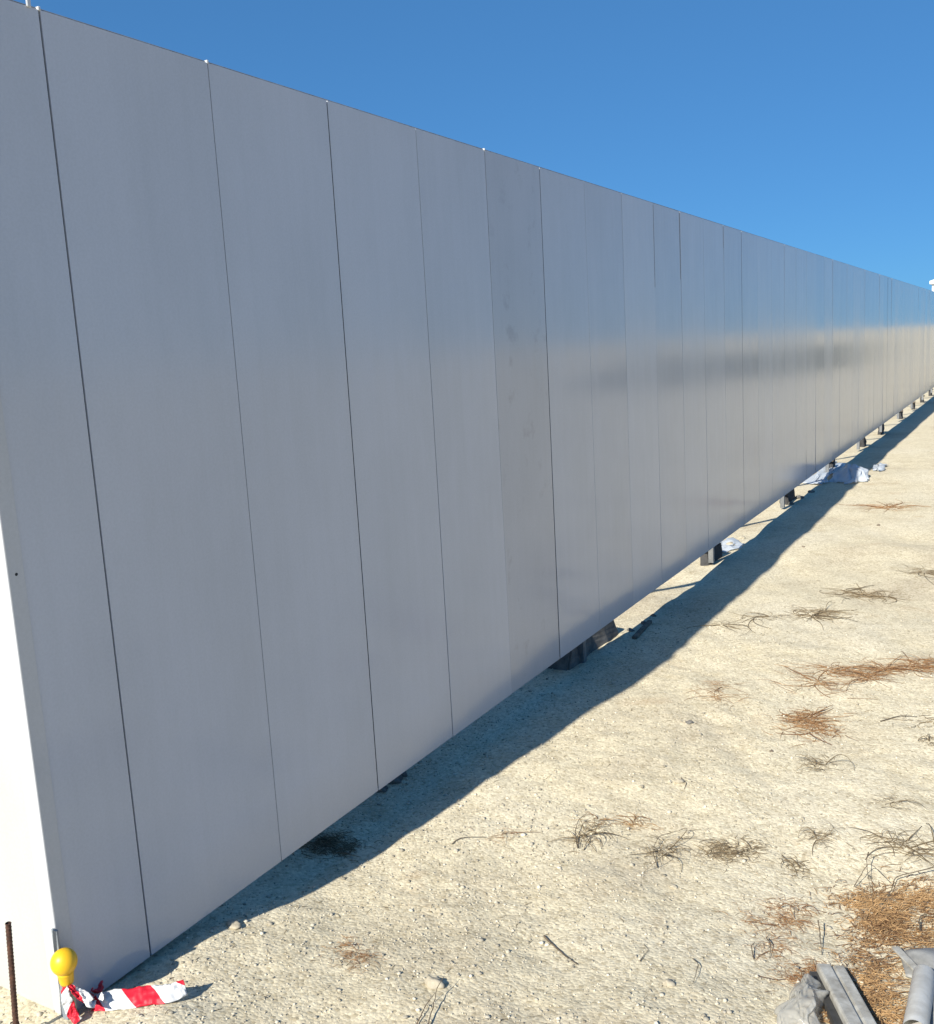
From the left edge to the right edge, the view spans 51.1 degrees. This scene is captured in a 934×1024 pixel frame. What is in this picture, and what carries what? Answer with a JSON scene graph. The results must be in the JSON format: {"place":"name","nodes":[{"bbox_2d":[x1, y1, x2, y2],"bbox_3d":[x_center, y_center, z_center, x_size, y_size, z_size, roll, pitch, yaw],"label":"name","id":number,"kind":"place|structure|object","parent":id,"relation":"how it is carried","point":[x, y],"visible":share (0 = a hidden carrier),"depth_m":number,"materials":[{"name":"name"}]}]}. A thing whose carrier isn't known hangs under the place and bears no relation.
{"place":"outdoors","nodes":[
{"label":"outdoors","id":0,"kind":"place"},
{"bbox_2d":[0,387,933,1023],"bbox_3d":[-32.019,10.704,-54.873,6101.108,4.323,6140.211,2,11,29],"label":"ground","id":1,"kind":"structure","parent":0,"point":[808,549],"depth_m":3.58,"materials":[{"name":"beige sand"}]},
{"bbox_2d":[5,921,19,1023],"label":"rebar","id":2,"kind":"object","parent":1,"relation":"on","point":[11,968],"visible":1,"depth_m":2.34,"materials":[{"name":"metal"}]},
{"bbox_2d":[0,621,53,1009],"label":"end wall","id":3,"kind":"structure","parent":1,"relation":"on","point":[19,906],"depth_m":2.47,"materials":[{"name":"white paint"}]},
{"bbox_2d":[51,928,69,1019],"bbox_3d":[-1.013,1.191,2.447,0.020,0.320,0.006,2,11,29],"label":"flat bar","id":4,"kind":"object","parent":1,"relation":"on","point":[55,939],"visible":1,"depth_m":2.43,"materials":[{"name":"grey paint"}]},
{"bbox_2d":[69,982,76,1008],"bbox_3d":[-0.992,1.232,2.461,0.015,0.186,0.015,2,11,29],"label":"stake","id":5,"kind":"object","parent":1,"relation":"on","point":[73,996],"visible":0.19,"depth_m":2.45,"materials":[{"name":"green paint"}]},
{"bbox_2d":[50,947,77,986],"bbox_3d":[-0.998,1.128,2.426,0.064,0.094,0.064,8,17,28],"label":"safety cap","id":6,"kind":"object","parent":5,"relation":"attached to","point":[63,962],"visible":1,"depth_m":2.41,"materials":[{"name":"yellow plastic"}]},
{"bbox_2d":[61,980,187,1023],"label":"barrier tape","id":7,"kind":"object","parent":1,"relation":"on","point":[123,999],"visible":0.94,"depth_m":2.48,"materials":[{"name":"plastic"}]},
{"bbox_2d":[226,919,240,929],"bbox_3d":[-0.697,1.233,2.912,0.055,0.031,0.038,3,11,35],"label":"stone","id":8,"kind":"object","parent":1,"relation":"on","point":[233,924],"visible":1,"depth_m":2.91,"materials":[{"name":"stone"}]},
{"bbox_2d":[292,828,382,862],"bbox_3d":[-0.486,1.199,3.529,0.341,0.032,0.310,2,11,29],"label":"dead weed","id":9,"kind":"object","parent":1,"relation":"on","point":[316,841],"visible":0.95,"depth_m":3.52,"materials":[{"name":"brown plant"}]},
{"bbox_2d":[317,935,363,953],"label":"needle scatter","id":10,"kind":"object","parent":1,"relation":"on","point":[346,944],"visible":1,"depth_m":2.81,"materials":[{"name":"brown plant"}]},
{"bbox_2d":[328,941,390,973],"bbox_3d":[-0.305,1.243,2.746,0.180,0.034,0.181,2,11,29],"label":"needle scatter","id":11,"kind":"object","parent":1,"relation":"on","point":[361,956],"visible":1,"depth_m":2.73,"materials":[{"name":"brown plant"}]},
{"bbox_2d":[377,785,387,792],"bbox_3d":[-0.352,1.136,3.999,0.058,0.032,0.041,-2,9,7],"label":"stone","id":12,"kind":"object","parent":1,"relation":"on","point":[384,788],"visible":0.54,"depth_m":3.98,"materials":[{"name":"stone"}]},
{"bbox_2d":[388,775,402,783],"bbox_3d":[-0.312,1.116,4.069,0.092,0.052,0.060,-3,9,1],"label":"stone","id":13,"kind":"object","parent":1,"relation":"on","point":[398,779],"visible":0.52,"depth_m":4.04,"materials":[{"name":"stone"}]},
{"bbox_2d":[424,975,444,989],"bbox_3d":[-0.086,1.252,2.595,0.059,0.034,0.042,-1,10,14],"label":"stone","id":14,"kind":"object","parent":1,"relation":"on","point":[431,982],"visible":0.95,"depth_m":2.58,"materials":[{"name":"stone"}]},
{"bbox_2d":[428,977,443,1023],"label":"twig","id":15,"kind":"object","parent":1,"relation":"on","point":[433,1002],"visible":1,"depth_m":2.48,"materials":[{"name":"wood"}]},
{"bbox_2d":[0,0,933,1014],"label":"panel wall","id":16,"kind":"structure","parent":1,"relation":"on","point":[350,458],"depth_m":3.24,"materials":[{"name":"metal"}]},
{"bbox_2d":[464,827,522,844],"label":"dead weed","id":17,"kind":"object","parent":1,"relation":"on","point":[503,833],"visible":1,"depth_m":3.52,"materials":[{"name":"brown plant"}]},
{"bbox_2d":[165,576,922,1021],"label":"stray needles","id":18,"kind":"object","parent":1,"relation":"on","point":[533,848],"visible":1,"depth_m":3.28,"materials":[{"name":"brown plant"}]},
{"bbox_2d":[543,935,577,964],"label":"twig","id":19,"kind":"object","parent":1,"relation":"on","point":[548,940],"visible":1,"depth_m":2.80,"materials":[{"name":"brown wood"}]},
{"bbox_2d":[548,620,618,670],"bbox_3d":[0.647,0.756,5.690,0.201,0.164,0.837,2,11,29],"label":"foot block","id":20,"kind":"object","parent":1,"relation":"on","point":[570,660],"depth_m":5.68,"materials":[{"name":"concrete"}]},
{"bbox_2d":[549,817,626,852],"bbox_3d":[0.416,1.145,3.500,0.292,0.064,0.200,-10,11,-35],"label":"dead weed","id":21,"kind":"object","parent":1,"relation":"on","point":[583,836],"visible":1,"depth_m":3.50,"materials":[{"name":"brown plant"}]},
{"bbox_2d":[578,812,662,843],"bbox_3d":[0.566,1.143,3.598,0.363,0.025,0.206,2,11,29],"label":"needle scatter","id":22,"kind":"object","parent":1,"relation":"on","point":[634,822],"visible":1,"depth_m":3.60,"materials":[{"name":"brown plant"}]},
{"bbox_2d":[632,620,651,638],"bbox_3d":[1.084,0.726,6.046,0.030,0.020,0.380,1,10,25],"label":"timber offcut","id":23,"kind":"object","parent":1,"relation":"on","point":[642,629],"visible":1,"depth_m":6.03,"materials":[{"name":"grey wood"}]},
{"bbox_2d":[613,828,711,871],"bbox_3d":[0.693,1.152,3.418,0.239,0.054,0.413,4,12,38],"label":"dead weed","id":24,"kind":"object","parent":1,"relation":"on","point":[667,853],"visible":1,"depth_m":3.39,"materials":[{"name":"brown plant"}]},
{"bbox_2d":[653,829,682,867],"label":"twig","id":25,"kind":"object","parent":1,"relation":"on","point":[655,842],"visible":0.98,"depth_m":3.40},
{"bbox_2d":[662,978,675,986],"bbox_3d":[0.534,1.241,2.575,0.036,0.020,0.029,-3,9,-1],"label":"stone","id":26,"kind":"object","parent":1,"relation":"on","point":[668,982],"visible":1,"depth_m":2.57,"materials":[{"name":"stone"}]},
{"bbox_2d":[669,884,677,888],"bbox_3d":[0.666,1.210,3.156,0.020,0.016,0.029,-8,11,-29],"label":"stone","id":27,"kind":"object","parent":1,"relation":"on","point":[673,886],"visible":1,"depth_m":3.15,"materials":[{"name":"stone"}]},
{"bbox_2d":[674,778,684,783],"bbox_3d":[0.849,1.076,3.905,0.042,0.026,0.030,-2,9,7],"label":"stone","id":28,"kind":"object","parent":1,"relation":"on","point":[678,781],"visible":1,"depth_m":3.90,"materials":[{"name":"stone"}]},
{"bbox_2d":[700,543,721,565],"bbox_3d":[1.962,0.331,7.972,0.152,0.176,0.436,2,11,29],"label":"foot block","id":29,"kind":"object","parent":1,"relation":"on","point":[704,557],"depth_m":7.91,"materials":[{"name":"concrete"}]},
{"bbox_2d":[685,679,752,707],"bbox_3d":[1.258,0.895,4.853,0.353,0.026,0.427,2,11,29],"label":"needle scatter","id":30,"kind":"object","parent":1,"relation":"on","point":[716,698],"visible":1,"depth_m":4.85,"materials":[{"name":"brown plant"}]},
{"bbox_2d":[679,619,766,635],"bbox_3d":[1.572,0.697,6.053,0.478,0.024,0.431,2,11,29],"label":"needle scatter","id":31,"kind":"object","parent":1,"relation":"on","point":[725,625],"visible":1,"depth_m":6.03,"materials":[{"name":"brown plant"}]},
{"bbox_2d":[720,537,744,552],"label":"paper litter","id":32,"kind":"object","parent":1,"relation":"on","point":[727,548],"visible":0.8,"depth_m":8.43,"materials":[{"name":"white paper"}]},
{"bbox_2d":[689,832,776,872],"bbox_3d":[0.917,1.165,3.361,0.279,0.027,0.262,-9,11,-31],"label":"dead weed","id":33,"kind":"object","parent":1,"relation":"on","point":[728,851],"visible":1,"depth_m":3.38,"materials":[{"name":"brown plant"}]},
{"bbox_2d":[739,612,799,632],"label":"needle scatter","id":34,"kind":"object","parent":1,"relation":"on","point":[762,617],"visible":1,"depth_m":6.17,"materials":[{"name":"brown plant"}]},
{"bbox_2d":[715,873,825,975],"bbox_3d":[0.907,1.227,2.927,0.324,0.060,0.572,2,11,29],"label":"needle scatter","id":35,"kind":"object","parent":1,"relation":"on","point":[786,925],"visible":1,"depth_m":2.94,"materials":[{"name":"brown plant"}]},
{"bbox_2d":[779,489,794,504],"bbox_3d":[3.414,-0.173,10.488,0.139,0.178,0.511,2,11,29],"label":"foot block","id":36,"kind":"object","parent":1,"relation":"on","point":[790,496],"depth_m":10.45,"materials":[{"name":"concrete"}]},
{"bbox_2d":[777,853,815,876],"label":"dead weed","id":37,"kind":"object","parent":1,"relation":"on","point":[795,862],"visible":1,"depth_m":3.27,"materials":[{"name":"brown plant"}]},
{"bbox_2d":[776,705,831,725],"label":"dead weed","id":38,"kind":"object","parent":1,"relation":"on","point":[800,714],"visible":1,"depth_m":4.58,"materials":[{"name":"brown plant"}]},
{"bbox_2d":[765,956,843,994],"bbox_3d":[0.915,1.253,2.635,0.209,0.045,0.248,0,10,19],"label":"needle scatter","id":39,"kind":"object","parent":1,"relation":"on","point":[807,980],"visible":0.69,"depth_m":2.64,"materials":[{"name":"brown plant"}]},
{"bbox_2d":[762,707,857,748],"bbox_3d":[1.591,0.967,4.457,0.524,0.029,0.434,-5,9,-9],"label":"dead weed","id":40,"kind":"object","parent":1,"relation":"on","point":[816,723],"visible":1,"depth_m":4.47,"materials":[{"name":"brown plant"}]},
{"bbox_2d":[758,661,872,698],"bbox_3d":[1.825,0.851,5.031,0.586,0.031,0.564,2,11,29],"label":"dead weed","id":41,"kind":"object","parent":1,"relation":"on","point":[824,682],"visible":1,"depth_m":5.04,"materials":[{"name":"brown plant"}]},
{"bbox_2d":[779,602,857,626],"bbox_3d":[2.245,0.644,6.220,0.487,0.039,0.681,2,11,29],"label":"needle scatter","id":42,"kind":"object","parent":1,"relation":"on","point":[826,615],"visible":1,"depth_m":6.24,"materials":[{"name":"brown plant"}]},
{"bbox_2d":[817,920,821,953],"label":"twig","id":43,"kind":"object","parent":1,"relation":"on","point":[819,934],"visible":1,"depth_m":2.84,"materials":[{"name":"brown wood"}]},
{"bbox_2d":[803,461,845,483],"bbox_3d":[4.647,-0.541,12.569,0.292,0.064,2.407,2,11,29],"label":"plastic sheet","id":44,"kind":"object","parent":1,"relation":"on","point":[820,476],"visible":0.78,"depth_m":12.04,"materials":[{"name":"white plastic"}]},
{"bbox_2d":[796,754,854,772],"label":"dead weed","id":45,"kind":"object","parent":1,"relation":"on","point":[819,763],"visible":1,"depth_m":4.04,"materials":[{"name":"brown plant"}]},
{"bbox_2d":[798,821,858,854],"bbox_3d":[1.252,1.132,3.428,0.197,0.037,0.196,-4,9,-4],"label":"dead weed","id":46,"kind":"object","parent":1,"relation":"on","point":[815,834],"visible":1,"depth_m":3.43,"materials":[{"name":"brown plant"}]},
{"bbox_2d":[829,459,835,467],"bbox_3d":[4.748,-0.611,12.797,0.123,0.179,0.294,1,10,26],"label":"foot block","id":47,"kind":"object","parent":1,"relation":"on","point":[832,463],"depth_m":12.71,"materials":[{"name":"concrete"}]},
{"bbox_2d":[823,725,845,737],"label":"dead weed","id":48,"kind":"object","parent":1,"relation":"on","point":[835,731],"visible":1,"depth_m":4.38,"materials":[{"name":"brown plant"}]},
{"bbox_2d":[809,963,876,1023],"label":"plastic profile","id":49,"kind":"object","parent":1,"relation":"on","point":[839,996],"visible":0.99,"depth_m":2.48,"materials":[{"name":"white plastic"}]},
{"bbox_2d":[828,464,868,483],"bbox_3d":[4.838,-0.547,12.202,0.483,0.178,1.624,2,11,29],"label":"plastic bag","id":50,"kind":"object","parent":1,"relation":"on","point":[847,473],"visible":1,"depth_m":11.71,"materials":[{"name":"white plastic"}]},
{"bbox_2d":[860,437,866,446],"bbox_3d":[6.154,-1.101,15.230,0.126,0.217,0.229,2,11,29],"label":"foot block","id":51,"kind":"object","parent":1,"relation":"on","point":[863,441],"depth_m":15.17,"materials":[{"name":"concrete"}]},
{"bbox_2d":[793,866,933,1023],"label":"needle litter","id":52,"kind":"object","parent":1,"relation":"on","point":[875,998],"visible":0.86,"depth_m":2.86,"materials":[{"name":"brown plant"}]},
{"bbox_2d":[874,867,933,907],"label":"twig","id":53,"kind":"object","parent":52,"relation":"on","point":[901,875],"visible":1,"depth_m":3.15,"materials":[{"name":"brown wood"}]},
{"bbox_2d":[819,583,913,603],"bbox_3d":[2.700,0.556,6.716,0.610,0.030,0.547,-3,9,-1],"label":"needle scatter","id":54,"kind":"object","parent":1,"relation":"on","point":[872,595],"visible":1,"depth_m":6.69,"materials":[{"name":"brown plant"}]},
{"bbox_2d":[854,864,887,886],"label":"twig","id":55,"kind":"object","parent":1,"relation":"on","point":[862,872],"visible":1,"depth_m":3.16,"materials":[{"name":"brown wood"}]},
{"bbox_2d":[823,655,930,689],"bbox_3d":[2.127,0.822,5.101,0.528,0.030,0.517,-3,9,-1],"label":"dead weed","id":56,"kind":"object","parent":1,"relation":"on","point":[886,672],"visible":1,"depth_m":5.07,"materials":[{"name":"brown plant"}]},
{"bbox_2d":[872,463,886,470],"bbox_3d":[5.337,-0.594,12.649,0.183,0.064,0.857,2,11,29],"label":"plastic scrap","id":57,"kind":"object","parent":1,"relation":"on","point":[880,467],"visible":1,"depth_m":12.44,"materials":[{"name":"white plastic"}]},
{"bbox_2d":[851,827,908,851],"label":"dead weed","id":58,"kind":"object","parent":1,"relation":"on","point":[889,839],"visible":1,"depth_m":3.40,"materials":[{"name":"brown plant"}]},
{"bbox_2d":[877,424,884,434],"bbox_3d":[7.234,-1.461,17.119,0.126,0.236,0.365,3,11,33],"label":"foot block","id":59,"kind":"object","parent":1,"relation":"on","point":[882,432],"depth_m":17.02,"materials":[{"name":"concrete"}]},
{"bbox_2d":[840,499,930,511],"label":"needle scatter","id":60,"kind":"object","parent":1,"relation":"on","point":[887,506],"visible":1,"depth_m":9.89,"materials":[{"name":"brown plant"}]},
{"bbox_2d":[865,794,922,809],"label":"dead weed","id":61,"kind":"object","parent":1,"relation":"on","point":[894,802],"visible":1,"depth_m":3.65,"materials":[{"name":"brown plant"}]},
{"bbox_2d":[861,823,933,871],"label":"dead weed","id":62,"kind":"object","parent":1,"relation":"on","point":[913,849],"visible":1,"depth_m":3.34,"materials":[{"name":"brown plant"}]},
{"bbox_2d":[899,410,902,418],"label":"foot block","id":63,"kind":"structure","parent":1,"relation":"on","point":[900,414],"depth_m":19.73,"materials":[{"name":"concrete"}]},
{"bbox_2d":[891,946,916,969],"bbox_3d":[1.207,1.228,2.684,0.022,0.007,0.131,-4,3,-2],"label":"thin strip","id":64,"kind":"object","parent":1,"relation":"on","point":[904,957],"visible":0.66,"depth_m":2.69,"materials":[{"name":"grey plastic"}]},
{"bbox_2d":[880,715,933,728],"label":"dead weed","id":65,"kind":"object","parent":1,"relation":"on","point":[920,720],"visible":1,"depth_m":4.42,"materials":[{"name":"brown plant"}]},
{"bbox_2d":[882,651,933,679],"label":"dead weed","id":66,"kind":"object","parent":1,"relation":"on","point":[923,667],"visible":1,"depth_m":5.15,"materials":[{"name":"brown plant"}]},
{"bbox_2d":[897,563,933,583],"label":"dead weed","id":67,"kind":"object","parent":1,"relation":"on","point":[928,571],"visible":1,"depth_m":7.18,"materials":[{"name":"brown plant"}]},
{"bbox_2d":[901,948,933,978],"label":"sheet offcut","id":68,"kind":"object","parent":1,"relation":"on","point":[924,956],"visible":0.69,"depth_m":2.69,"materials":[{"name":"white plastic"}]},
{"bbox_2d":[903,964,933,1023],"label":"plastic tube","id":69,"kind":"object","parent":1,"relation":"on","point":[918,1010],"visible":1,"depth_m":2.43,"materials":[{"name":"white plastic"}]},
{"bbox_2d":[918,734,933,745],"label":"dead weed","id":70,"kind":"object","parent":1,"relation":"on","point":[928,738],"visible":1,"depth_m":4.21,"materials":[{"name":"brown plant"}]},
{"bbox_2d":[930,997,933,1023],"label":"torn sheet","id":71,"kind":"object","parent":1,"relation":"on","point":[932,1018],"visible":0.21,"depth_m":2.42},
{"bbox_2d":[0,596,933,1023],"bbox_3d":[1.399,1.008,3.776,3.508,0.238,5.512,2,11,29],"label":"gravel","id":72,"kind":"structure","parent":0,"point":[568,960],"depth_m":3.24,"materials":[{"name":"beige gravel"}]},
{"bbox_2d":[14,0,933,290],"label":"sky","id":73,"kind":"structure","parent":0,"point":[806,125],"materials":[{"name":"blue"}]},
{"bbox_2d":[930,280,933,290],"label":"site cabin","id":74,"kind":"object","parent":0,"point":[932,282],"visible":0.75,"depth_m":46.81,"materials":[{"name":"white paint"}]}
]}

